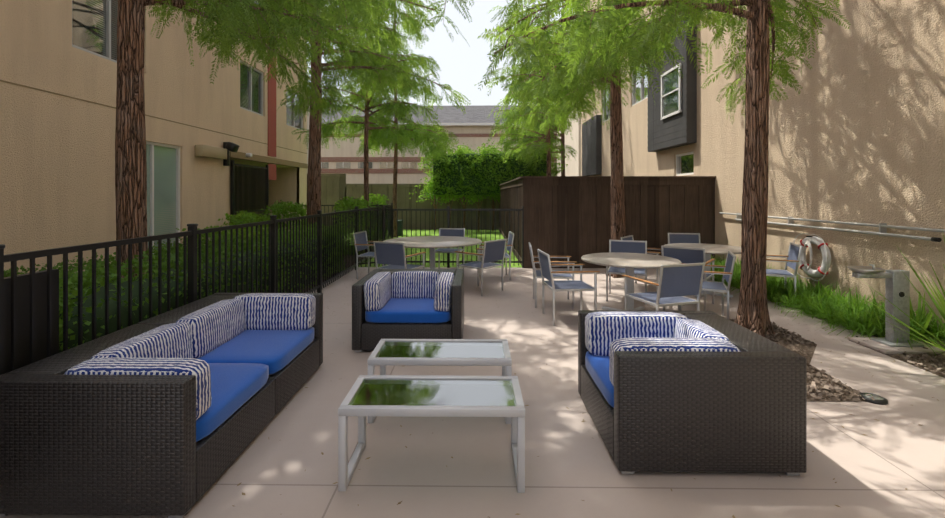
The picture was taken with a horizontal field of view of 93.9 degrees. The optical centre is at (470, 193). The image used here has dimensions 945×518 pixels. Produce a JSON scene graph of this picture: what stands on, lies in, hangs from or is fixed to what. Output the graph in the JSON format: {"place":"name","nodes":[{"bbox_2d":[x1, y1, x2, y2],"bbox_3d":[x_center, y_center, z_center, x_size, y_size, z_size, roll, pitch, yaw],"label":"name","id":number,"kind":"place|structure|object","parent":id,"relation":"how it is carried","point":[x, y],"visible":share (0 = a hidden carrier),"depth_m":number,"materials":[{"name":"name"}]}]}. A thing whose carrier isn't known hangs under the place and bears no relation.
{"place":"outdoors","nodes":[
{"label":"outdoors","id":0,"kind":"place"},
{"bbox_2d":[115,0,473,277],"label":"tree","id":1,"kind":"object","parent":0,"point":[235,10],"depth_m":5.34,"materials":[{"name":"green plant"}]},
{"bbox_2d":[148,0,470,225],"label":"tree","id":2,"kind":"object","parent":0,"point":[389,75],"depth_m":9.96,"materials":[{"name":"green plant"}]},
{"bbox_2d":[286,0,441,234],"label":"tree","id":3,"kind":"object","parent":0,"point":[400,110],"depth_m":13.86,"materials":[{"name":"green plant"}]},
{"bbox_2d":[333,0,458,236],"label":"tree","id":4,"kind":"object","parent":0,"point":[442,139],"depth_m":16.11,"materials":[{"name":"green plant"}]},
{"bbox_2d":[398,220,403,235],"bbox_3d":[-2.836,1.302,16.885,0.500,0.585,0.500,0,0,1],"label":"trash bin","id":5,"kind":"object","parent":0,"point":[399,227],"visible":0.42,"depth_m":16.65,"materials":[{"name":"green"}]},
{"bbox_2d":[344,229,521,267],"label":"lawn ground","id":6,"kind":"structure","parent":0,"point":[416,232],"depth_m":12.37,"materials":[{"name":"green plant"}]},
{"bbox_2d":[321,174,498,228],"bbox_3d":[-2.921,0.344,17.873,15.450,2.500,3.865,0,0,1],"label":"taupe fence","id":7,"kind":"object","parent":6,"relation":"on","point":[335,188],"visible":0.15,"depth_m":19.76,"materials":[{"name":"brown"}]},
{"bbox_2d":[430,153,546,230],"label":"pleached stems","id":8,"kind":"object","parent":6,"relation":"on","point":[469,175],"visible":0.44,"depth_m":18.50,"materials":[{"name":"green plant"}]},
{"bbox_2d":[307,0,574,105],"label":"sky","id":9,"kind":"structure","parent":0,"point":[462,66],"materials":[{"name":"white"}]},
{"bbox_2d":[307,102,580,183],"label":"buildings","id":10,"kind":"structure","parent":0,"point":[473,125],"depth_m":40.02,"materials":[{"name":"paint"}]},
{"bbox_2d":[0,267,944,517],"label":"patio slab","id":11,"kind":"structure","parent":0,"point":[884,462],"depth_m":2.73,"materials":[{"name":"concrete"}]},
{"bbox_2d":[4,269,58,373],"bbox_3d":[-2.637,1.034,1.181,0.050,1.120,3.200,0,0,1],"label":"screen panel","id":12,"kind":"object","parent":11,"relation":"on","point":[23,319],"visible":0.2,"depth_m":2.59,"materials":[{"name":"black plastic"}]},
{"bbox_2d":[0,293,322,517],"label":"sofa","id":13,"kind":"object","parent":11,"relation":"on","point":[172,413],"visible":1,"depth_m":2.19,"materials":[{"name":"wicker"}]},
{"bbox_2d":[0,206,523,374],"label":"patio fence","id":14,"kind":"object","parent":11,"relation":"on","point":[192,232],"visible":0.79,"depth_m":3.97,"materials":[{"name":"black metal"}]},
{"bbox_2d":[353,231,383,278],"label":"dining chair","id":15,"kind":"object","parent":11,"relation":"on","point":[361,241],"visible":0.67,"depth_m":8.41,"materials":[{"name":"blue fabric"}]},
{"bbox_2d":[373,241,425,268],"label":"dining chair","id":16,"kind":"object","parent":11,"relation":"on","point":[392,255],"visible":0.71,"depth_m":6.76,"materials":[{"name":"fabric"}]},
{"bbox_2d":[352,269,463,351],"bbox_3d":[-0.630,1.240,4.895,1.100,0.711,1.000,0,0,1],"label":"armchair","id":17,"kind":"object","parent":11,"relation":"on","point":[407,303],"visible":0.98,"depth_m":4.42,"materials":[{"name":"wicker"}]},
{"bbox_2d":[338,375,524,492],"bbox_3d":[-0.204,1.371,2.570,1.000,0.447,0.440,0,0,1],"label":"coffee table","id":18,"kind":"object","parent":11,"relation":"on","point":[430,396],"visible":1,"depth_m":2.48,"materials":[{"name":"white"}]},
{"bbox_2d":[383,236,481,268],"bbox_3d":[-0.689,1.223,8.056,1.800,0.738,1.800,0,0,1],"label":"round table","id":19,"kind":"object","parent":11,"relation":"on","point":[432,243],"visible":0.79,"depth_m":7.91,"materials":[{"name":"stone"}]},
{"bbox_2d":[367,339,511,423],"bbox_3d":[-0.210,1.371,3.270,1.000,0.447,0.440,0,0,1],"label":"coffee table","id":20,"kind":"object","parent":11,"relation":"on","point":[451,352],"visible":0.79,"depth_m":3.19,"materials":[{"name":"white"}]},
{"bbox_2d":[435,228,464,268],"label":"dining chair","id":21,"kind":"object","parent":11,"relation":"on","point":[458,232],"visible":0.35,"depth_m":9.36,"materials":[{"name":"silver metal"}]},
{"bbox_2d":[455,239,506,295],"bbox_3d":[0.175,1.163,7.218,0.642,0.862,0.577,0,0,41],"label":"dining chair","id":22,"kind":"object","parent":11,"relation":"on","point":[493,250],"visible":0.98,"depth_m":7.09,"materials":[{"name":"blue fabric"}]},
{"bbox_2d":[39,269,944,517],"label":"leaf litter","id":23,"kind":"object","parent":11,"relation":"on","point":[322,453],"visible":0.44,"depth_m":3.11,"materials":[{"name":"brown plant"}]},
{"bbox_2d":[479,231,513,279],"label":"dining chair","id":24,"kind":"object","parent":11,"relation":"on","point":[509,242],"visible":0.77,"depth_m":8.27,"materials":[{"name":"silver metal"}]},
{"bbox_2d":[528,242,576,308],"bbox_3d":[1.180,1.163,6.407,0.642,0.862,0.577,0,0,5],"label":"dining chair","id":25,"kind":"object","parent":11,"relation":"on","point":[536,274],"visible":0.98,"depth_m":6.16,"materials":[{"name":"silver metal"}]},
{"bbox_2d":[537,249,599,325],"bbox_3d":[1.230,1.163,5.613,0.642,0.862,0.577,0,0,-4],"label":"dining chair","id":26,"kind":"object","parent":11,"relation":"on","point":[547,273],"visible":0.96,"depth_m":5.50,"materials":[{"name":"silver metal"}]},
{"bbox_2d":[606,240,646,304],"bbox_3d":[2.379,1.163,6.691,0.577,0.862,0.642,0,0,22],"label":"dining chair","id":27,"kind":"object","parent":11,"relation":"on","point":[627,246],"visible":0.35,"depth_m":6.90,"materials":[{"name":"fabric"}]},
{"bbox_2d":[581,252,681,309],"bbox_3d":[2.102,1.223,5.820,1.240,0.738,1.240,0,0,1],"label":"round table","id":28,"kind":"object","parent":11,"relation":"on","point":[629,262],"visible":0.92,"depth_m":5.78,"materials":[{"name":"stone"}]},
{"bbox_2d":[620,235,660,290],"bbox_3d":[2.961,1.163,7.469,0.642,0.862,0.577,0,0,39],"label":"dining chair","id":29,"kind":"object","parent":11,"relation":"on","point":[629,237],"visible":0.31,"depth_m":7.47,"materials":[{"name":"silver metal"}]},
{"bbox_2d":[622,263,704,310],"bbox_3d":[2.137,1.163,4.911,0.577,0.862,0.642,0,0,-17],"label":"dining chair","id":30,"kind":"object","parent":11,"relation":"on","point":[676,284],"visible":0.83,"depth_m":4.67,"materials":[{"name":"silver metal"}]},
{"bbox_2d":[661,245,714,310],"bbox_3d":[3.128,1.163,6.326,0.577,0.862,0.642,0,0,39],"label":"dining chair","id":31,"kind":"object","parent":11,"relation":"on","point":[686,255],"visible":0.5,"depth_m":6.08,"materials":[{"name":"blue fabric"}]},
{"bbox_2d":[668,233,710,280],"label":"dining chair","id":32,"kind":"object","parent":11,"relation":"on","point":[683,237],"visible":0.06,"depth_m":8.24,"materials":[{"name":"fabric"}]},
{"bbox_2d":[578,310,806,475],"bbox_3d":[1.366,1.240,2.970,1.050,0.711,1.000,0,0,1],"label":"armchair","id":33,"kind":"object","parent":11,"relation":"on","point":[685,391],"visible":1,"depth_m":2.47,"materials":[{"name":"wicker"}]},
{"bbox_2d":[663,243,740,297],"bbox_3d":[3.758,1.223,7.049,1.240,0.738,1.240,0,0,1],"label":"round table","id":34,"kind":"object","parent":11,"relation":"on","point":[715,249],"visible":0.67,"depth_m":7.00,"materials":[{"name":"stone"}]},
{"bbox_2d":[678,250,735,318],"bbox_3d":[2.967,1.163,5.605,0.642,0.862,0.577,0,0,24],"label":"dining chair","id":35,"kind":"object","parent":11,"relation":"on","point":[727,273],"visible":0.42,"depth_m":5.44,"materials":[{"name":"silver metal"}]},
{"bbox_2d":[766,242,801,294],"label":"dining chair","id":36,"kind":"object","parent":11,"relation":"on","point":[793,256],"visible":0.52,"depth_m":6.40,"materials":[{"name":"fabric"}]},
{"bbox_2d":[858,392,887,404],"bbox_3d":[3.112,1.577,3.407,0.170,0.026,0.170,0,0,1],"label":"ground light","id":37,"kind":"object","parent":11,"relation":"on","point":[879,400],"visible":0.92,"depth_m":3.37,"materials":[{"name":"black plastic"}]},
{"bbox_2d":[409,136,571,204],"bbox_3d":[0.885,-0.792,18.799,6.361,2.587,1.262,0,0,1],"label":"pleached hedge","id":38,"kind":"object","parent":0,"point":[429,184],"visible":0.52,"depth_m":18.41,"materials":[{"name":"green plant"}]},
{"bbox_2d":[488,0,565,175],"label":"tree","id":39,"kind":"object","parent":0,"point":[529,150],"depth_m":16.98,"materials":[{"name":"green plant"}]},
{"bbox_2d":[475,0,683,277],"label":"tree","id":40,"kind":"object","parent":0,"point":[578,102],"depth_m":8.02,"materials":[{"name":"green plant"}]},
{"bbox_2d":[294,248,944,401],"bbox_3d":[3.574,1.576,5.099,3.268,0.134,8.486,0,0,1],"label":"bark mulch","id":41,"kind":"object","parent":0,"point":[796,338],"visible":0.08,"depth_m":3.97,"materials":[{"name":"brown wood"}]},
{"bbox_2d":[4,223,353,352],"bbox_3d":[-3.967,1.144,5.924,2.780,1.101,7.970,0,0,1],"label":"hedge","id":42,"kind":"object","parent":41,"relation":"on","point":[73,280],"visible":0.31,"depth_m":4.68,"materials":[{"name":"green plant"}]},
{"bbox_2d":[230,160,268,236],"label":"iron gate","id":43,"kind":"structure","parent":41,"relation":"on","point":[263,187],"depth_m":11.29,"materials":[{"name":"black metal"}]},
{"bbox_2d":[176,193,388,276],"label":"shrubs","id":44,"kind":"object","parent":41,"relation":"on","point":[277,210],"visible":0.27,"depth_m":10.60,"materials":[{"name":"green plant"}]},
{"bbox_2d":[278,203,392,265],"bbox_3d":[-4.029,0.928,11.216,3.426,1.331,3.833,0,0,1],"label":"garden fence","id":45,"kind":"object","parent":41,"relation":"on","point":[378,206],"visible":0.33,"depth_m":11.17,"materials":[{"name":"black paint"}]},
{"bbox_2d":[711,254,944,354],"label":"liriope border","id":46,"kind":"object","parent":41,"relation":"on","point":[856,315],"visible":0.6,"depth_m":5.54,"materials":[{"name":"green plant"}]},
{"bbox_2d":[824,230,944,351],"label":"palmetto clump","id":47,"kind":"object","parent":41,"relation":"on","point":[942,308],"visible":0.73,"depth_m":4.25,"materials":[{"name":"green plant"}]},
{"bbox_2d":[850,337,944,354],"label":"fountain pad","id":48,"kind":"object","parent":41,"relation":"on","point":[877,346],"visible":0.66,"depth_m":4.45,"materials":[{"name":"concrete"}]},
{"bbox_2d":[847,264,923,346],"bbox_3d":[4.284,1.140,4.582,0.645,0.829,0.300,0,0,1],"label":"drinking fountain","id":49,"kind":"object","parent":48,"relation":"on","point":[897,289],"visible":1,"depth_m":4.54,"materials":[{"name":"concrete"}]},
{"bbox_2d":[477,0,884,336],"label":"tree","id":50,"kind":"object","parent":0,"point":[667,22],"depth_m":4.95,"materials":[{"name":"green plant"}]},
{"bbox_2d":[493,267,944,377],"bbox_3d":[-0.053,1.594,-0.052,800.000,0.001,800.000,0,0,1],"label":"ground","id":51,"kind":"structure","parent":0,"point":[849,340],"depth_m":4.58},
{"bbox_2d":[0,0,307,274],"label":"building","id":52,"kind":"structure","parent":51,"relation":"on","point":[58,73],"depth_m":7.04,"materials":[{"name":"paint"}]},
{"bbox_2d":[515,0,575,175],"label":"tree","id":53,"kind":"object","parent":51,"relation":"on","point":[552,135],"depth_m":19.23,"materials":[{"name":"green plant"}]},
{"bbox_2d":[499,176,715,267],"bbox_3d":[3.236,0.609,14.462,4.175,1.970,10.170,0,0,1],"label":"wooden fence","id":54,"kind":"object","parent":51,"relation":"on","point":[567,216],"visible":0.73,"depth_m":9.45,"materials":[{"name":"brown wood"}]},
{"bbox_2d":[581,0,944,327],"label":"building","id":55,"kind":"structure","parent":0,"point":[857,129],"depth_m":6.29,"materials":[{"name":"paint"}]},
{"bbox_2d":[793,233,830,280],"bbox_3d":[5.078,0.934,6.591,0.187,0.679,0.736,0,0,1],"label":"life ring","id":56,"kind":"object","parent":55,"relation":"attached to","point":[822,245],"visible":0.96,"depth_m":6.47,"materials":[{"name":"plastic"}]},
{"bbox_2d":[719,212,944,241],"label":"pool poles","id":57,"kind":"object","parent":55,"relation":"attached to","point":[883,227],"visible":1,"depth_m":5.73,"materials":[{"name":"grey metal"}]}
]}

